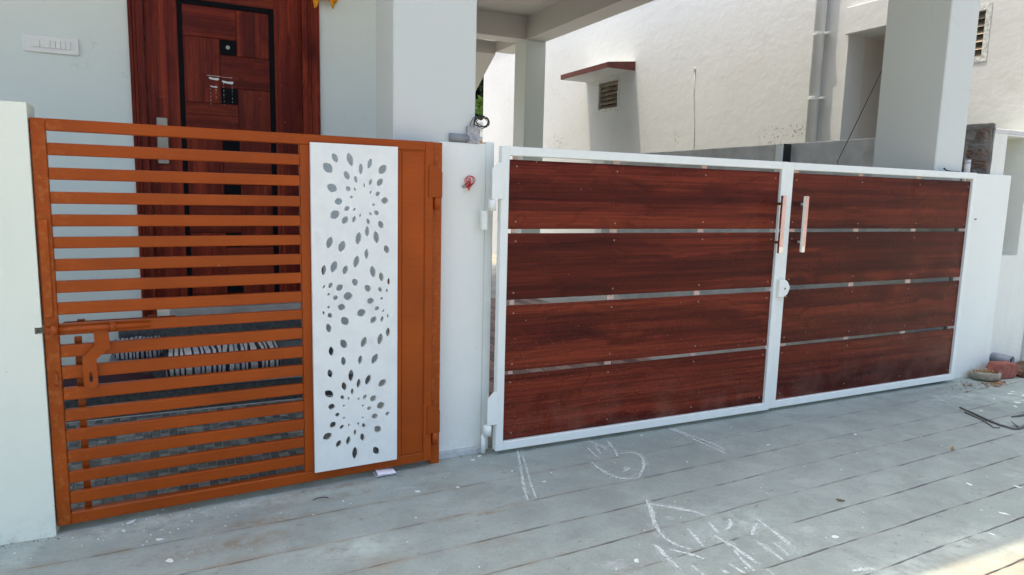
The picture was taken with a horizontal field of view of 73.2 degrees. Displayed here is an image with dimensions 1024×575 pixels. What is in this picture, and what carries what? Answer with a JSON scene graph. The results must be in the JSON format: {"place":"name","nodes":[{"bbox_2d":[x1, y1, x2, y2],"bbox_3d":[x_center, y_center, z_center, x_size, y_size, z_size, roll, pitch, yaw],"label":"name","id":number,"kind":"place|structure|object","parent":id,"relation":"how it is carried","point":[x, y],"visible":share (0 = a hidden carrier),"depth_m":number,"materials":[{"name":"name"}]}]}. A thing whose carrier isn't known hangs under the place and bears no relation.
{"place":"outdoors","nodes":[
{"label":"outdoors","id":0,"kind":"place"},
{"bbox_2d":[63,372,154,386],"bbox_3d":[-2.283,0.533,3.894,0.476,0.054,0.293,-2,9,-26],"label":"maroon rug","id":1,"kind":"object","parent":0,"point":[113,378],"visible":0.26,"depth_m":3.89,"materials":[{"name":"red fabric"}]},
{"bbox_2d":[157,254,496,392],"bbox_3d":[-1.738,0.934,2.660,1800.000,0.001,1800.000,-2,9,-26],"label":"ground","id":2,"kind":"structure","parent":0,"point":[494,261],"depth_m":4.91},
{"bbox_2d":[66,393,480,509],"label":"porch floor","id":3,"kind":"structure","parent":2,"relation":"on","point":[201,447],"depth_m":3.40,"materials":[{"name":"tile"}]},
{"bbox_2d":[475,39,483,120],"bbox_3d":[-1.478,-5.085,21.596,4.081,6.759,3.130,-2,9,-26],"label":"garden tree","id":4,"kind":"object","parent":2,"relation":"on","point":[479,93],"visible":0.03,"depth_m":20.39,"materials":[{"name":"green plant"}]},
{"bbox_2d":[0,0,980,431],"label":"house","id":5,"kind":"structure","parent":2,"relation":"on","point":[412,70],"depth_m":4.36,"materials":[{"name":"paint"}]},
{"bbox_2d":[113,335,163,359],"bbox_3d":[-2.252,0.356,4.150,0.278,0.105,0.245,-2,9,-26],"label":"patterned rug","id":6,"kind":"object","parent":5,"relation":"on","point":[138,355],"visible":0.43,"depth_m":4.07,"materials":[{"name":"black fabric"}]},
{"bbox_2d":[165,341,280,376],"bbox_3d":[-1.818,0.434,4.346,0.656,0.136,0.282,-2,9,-26],"label":"striped rug","id":7,"kind":"object","parent":5,"relation":"on","point":[216,349],"visible":0.47,"depth_m":4.25,"materials":[{"name":"fabric"}]},
{"bbox_2d":[143,0,302,297],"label":"front door","id":8,"kind":"structure","parent":5,"relation":"in","point":[217,64],"depth_m":4.38,"materials":[{"name":"brown wood"}]},
{"bbox_2d":[313,0,336,8],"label":"door festoon","id":9,"kind":"object","parent":5,"relation":"hanging from","point":[332,2],"depth_m":4.50,"materials":[{"name":"plant"}]},
{"bbox_2d":[837,70,881,163],"bbox_3d":[2.904,-1.556,5.544,0.056,1.173,0.556,-2,9,-26],"label":"hanging cable","id":10,"kind":"object","parent":5,"relation":"attached to","point":[859,116],"visible":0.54,"depth_m":5.62,"materials":[{"name":"black plastic"}]},
{"bbox_2d":[601,138,874,342],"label":"compound wall","id":11,"kind":"structure","parent":2,"relation":"on","point":[857,152],"depth_m":6.53,"materials":[{"name":"grey paint"}]},
{"bbox_2d":[483,0,1023,360],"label":"neighbour house","id":12,"kind":"structure","parent":2,"relation":"on","point":[663,75],"depth_m":8.47,"materials":[{"name":"paint"}]},
{"bbox_2d":[596,76,619,112],"bbox_3d":[1.609,-3.016,10.834,0.246,0.500,0.615,-2,9,-26],"label":"vent window","id":13,"kind":"structure","parent":12,"relation":"in","point":[612,84],"depth_m":10.85,"materials":[{"name":"beige concrete"}]},
{"bbox_2d":[974,2,992,61],"bbox_3d":[3.977,-2.167,6.012,0.246,0.465,0.490,-2,9,-26],"label":"vent window","id":14,"kind":"structure","parent":12,"relation":"in","point":[985,12],"depth_m":5.79,"materials":[{"name":"white concrete"}]},
{"bbox_2d":[944,123,995,328],"bbox_3d":[3.425,-0.303,5.358,0.066,1.883,0.408,-2,9,-26],"label":"brick stub","id":15,"kind":"object","parent":2,"relation":"on","point":[978,144],"visible":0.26,"depth_m":5.13,"materials":[{"name":"grey brick"}]},
{"bbox_2d":[989,128,1023,362],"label":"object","id":16,"kind":"object","parent":2,"relation":"on","point":[1008,322],"visible":0.4,"depth_m":5.42,"materials":[{"name":"white paint"}]},
{"bbox_2d":[989,352,1014,362],"bbox_3d":[3.812,0.553,5.424,0.080,0.086,0.222,-3,9,-28],"label":"drain pipe","id":17,"kind":"object","parent":16,"relation":"attached to","point":[994,356],"visible":0.51,"depth_m":5.37,"materials":[{"name":"grey plastic"}]},
{"bbox_2d":[475,122,482,143],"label":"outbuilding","id":18,"kind":"structure","parent":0,"point":[481,138],"depth_m":23.57,"materials":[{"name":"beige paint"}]},
{"bbox_2d":[0,376,1023,574],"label":"pavement","id":19,"kind":"structure","parent":0,"point":[902,477],"depth_m":2.89,"materials":[{"name":"concrete"}]},
{"bbox_2d":[0,101,58,544],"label":"boundary wall","id":20,"kind":"structure","parent":19,"relation":"on","point":[28,512],"depth_m":2.45,"materials":[{"name":"beige paint"}]},
{"bbox_2d":[29,117,442,525],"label":"gate","id":21,"kind":"structure","parent":19,"relation":"on","point":[409,188],"depth_m":2.83,"materials":[{"name":"orange metal"}]},
{"bbox_2d":[372,467,396,476],"bbox_3d":[-0.595,0.851,3.213,0.101,0.029,0.101,-2,9,-26],"label":"folded paper","id":22,"kind":"object","parent":19,"relation":"on","point":[384,471],"visible":0.85,"depth_m":3.18,"materials":[{"name":"white paper"}]},
{"bbox_2d":[428,141,493,463],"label":"gate pillar","id":23,"kind":"structure","parent":19,"relation":"on","point":[461,283],"depth_m":3.36,"materials":[{"name":"white paint"}]},
{"bbox_2d":[449,133,469,142],"bbox_3d":[-0.251,-0.708,3.263,0.096,0.041,0.039,-2,9,-26],"label":"conduit stub","id":24,"kind":"object","parent":23,"relation":"on","point":[456,137],"visible":1,"depth_m":3.25,"materials":[{"name":"grey plastic"}]},
{"bbox_2d":[462,175,474,190],"bbox_3d":[-0.208,-0.498,3.294,0.066,0.074,0.027,-6,11,-43],"label":"wire bundle","id":25,"kind":"object","parent":23,"relation":"attached to","point":[469,184],"visible":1,"depth_m":3.29,"materials":[{"name":"red plastic"}]},
{"bbox_2d":[466,126,480,143],"bbox_3d":[-0.186,-0.728,3.290,0.069,0.082,0.030,-2,9,-26],"label":"wrapped junction box","id":26,"kind":"object","parent":23,"relation":"on","point":[472,132],"visible":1,"depth_m":3.28,"materials":[{"name":"grey plastic"}]},
{"bbox_2d":[470,115,489,128],"bbox_3d":[-0.155,-0.787,3.292,0.104,0.073,0.037,-2,9,-26],"label":"cable coil","id":27,"kind":"object","parent":26,"relation":"on","point":[485,118],"visible":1,"depth_m":3.29,"materials":[{"name":"black plastic"}]},
{"bbox_2d":[13,384,1023,569],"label":"paint drops","id":28,"kind":"object","parent":19,"relation":"on","point":[171,560],"visible":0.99,"depth_m":2.75,"materials":[{"name":"white paint"}]},
{"bbox_2d":[517,449,528,499],"bbox_3d":[0.050,0.874,3.257,0.050,0.001,0.597,1,8,-3],"label":"chalk line","id":29,"kind":"object","parent":19,"relation":"on","point":[522,478],"visible":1,"depth_m":3.21,"materials":[{"name":"white"}]},
{"bbox_2d":[521,453,536,497],"bbox_3d":[0.072,0.876,3.247,0.054,0.001,0.535,0,8,-7],"label":"chalk line","id":30,"kind":"object","parent":19,"relation":"on","point":[534,493],"visible":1,"depth_m":3.20,"materials":[{"name":"white"}]},
{"bbox_2d":[588,440,645,478],"bbox_3d":[0.525,0.858,3.462,0.300,0.001,0.573,1,8,-4],"label":"chalk drawing","id":31,"kind":"object","parent":19,"relation":"on","point":[643,465],"visible":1,"depth_m":3.42,"materials":[{"name":"white"}]},
{"bbox_2d":[480,146,788,452],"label":"wooden gate","id":32,"kind":"structure","parent":19,"relation":"on","point":[540,407],"depth_m":3.69,"materials":[{"name":"brown wood"}]},
{"bbox_2d":[669,428,723,452],"bbox_3d":[0.994,0.830,3.745,0.060,0.001,0.435,-3,9,-30],"label":"chalk line","id":33,"kind":"object","parent":19,"relation":"on","point":[697,440],"visible":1,"depth_m":3.73,"materials":[{"name":"white"}]},
{"bbox_2d":[672,428,723,448],"bbox_3d":[1.022,0.826,3.779,0.051,0.001,0.400,-4,9,-33],"label":"chalk line","id":34,"kind":"object","parent":19,"relation":"on","point":[699,438],"visible":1,"depth_m":3.77,"materials":[{"name":"white"}]},
{"bbox_2d":[646,500,798,574],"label":"chalk drawing","id":35,"kind":"object","parent":19,"relation":"on","point":[660,550],"visible":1,"depth_m":2.64,"materials":[{"name":"white"}]},
{"bbox_2d":[852,567,874,570],"bbox_3d":[1.253,1.011,2.486,0.108,0.001,0.086,1,8,-4],"label":"chalk smear","id":36,"kind":"object","parent":19,"relation":"on","point":[861,568],"visible":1,"depth_m":2.48,"materials":[{"name":"white"}]},
{"bbox_2d":[769,162,976,408],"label":"wooden gate","id":37,"kind":"structure","parent":19,"relation":"on","point":[813,372],"depth_m":4.54,"materials":[{"name":"brown wood"}]},
{"bbox_2d":[937,382,995,392],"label":"wood chips","id":38,"kind":"object","parent":19,"relation":"on","point":[969,385],"visible":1,"depth_m":4.99,"materials":[{"name":"brown wood"}]},
{"bbox_2d":[945,174,1010,378],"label":"gate pillar","id":39,"kind":"structure","parent":19,"relation":"on","point":[989,214],"depth_m":5.18,"materials":[{"name":"white paint"}]},
{"bbox_2d":[964,157,971,172],"bbox_3d":[3.259,-0.855,4.925,0.050,0.149,0.102,4,8,21],"label":"pipe stub","id":40,"kind":"object","parent":39,"relation":"attached to","point":[967,164],"visible":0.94,"depth_m":4.93,"materials":[{"name":"white plastic"}]},
{"bbox_2d":[969,368,1001,381],"bbox_3d":[3.583,0.655,5.211,0.243,0.076,0.195,-6,11,-44],"label":"husk bowl","id":41,"kind":"object","parent":19,"relation":"on","point":[983,374],"visible":1,"depth_m":5.14,"materials":[{"name":"ceramic"}]},
{"bbox_2d":[970,380,1006,387],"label":"wood chips","id":42,"kind":"object","parent":19,"relation":"on","point":[999,382],"visible":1,"depth_m":5.07,"materials":[{"name":"brown wood"}]},
{"bbox_2d":[959,407,1023,429],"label":"fallen twig","id":43,"kind":"object","parent":19,"relation":"on","point":[1017,427],"visible":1,"depth_m":4.14,"materials":[{"name":"black wood"}]},
{"bbox_2d":[986,361,1018,378],"bbox_3d":[3.744,0.628,5.266,0.238,0.122,0.100,-1,8,-18],"label":"loose brick","id":44,"kind":"object","parent":19,"relation":"on","point":[1007,370],"visible":0.78,"depth_m":5.22,"materials":[{"name":"red brick"}]},
{"bbox_2d":[1015,361,1023,377],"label":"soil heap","id":45,"kind":"object","parent":19,"relation":"on","point":[1020,364],"visible":0.29,"depth_m":5.37,"materials":[{"name":"brown soil"}]},
{"bbox_2d":[488,264,807,446],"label":"driveway","id":46,"kind":"structure","parent":0,"point":[520,302],"depth_m":5.92,"materials":[{"name":"concrete"}]},
{"bbox_2d":[765,144,791,290],"bbox_3d":[2.444,-0.420,6.371,0.112,1.779,0.080,-2,9,-26],"label":"wall post","id":47,"kind":"object","parent":46,"relation":"on","point":[783,153],"depth_m":6.23,"materials":[{"name":"concrete"}]}
]}

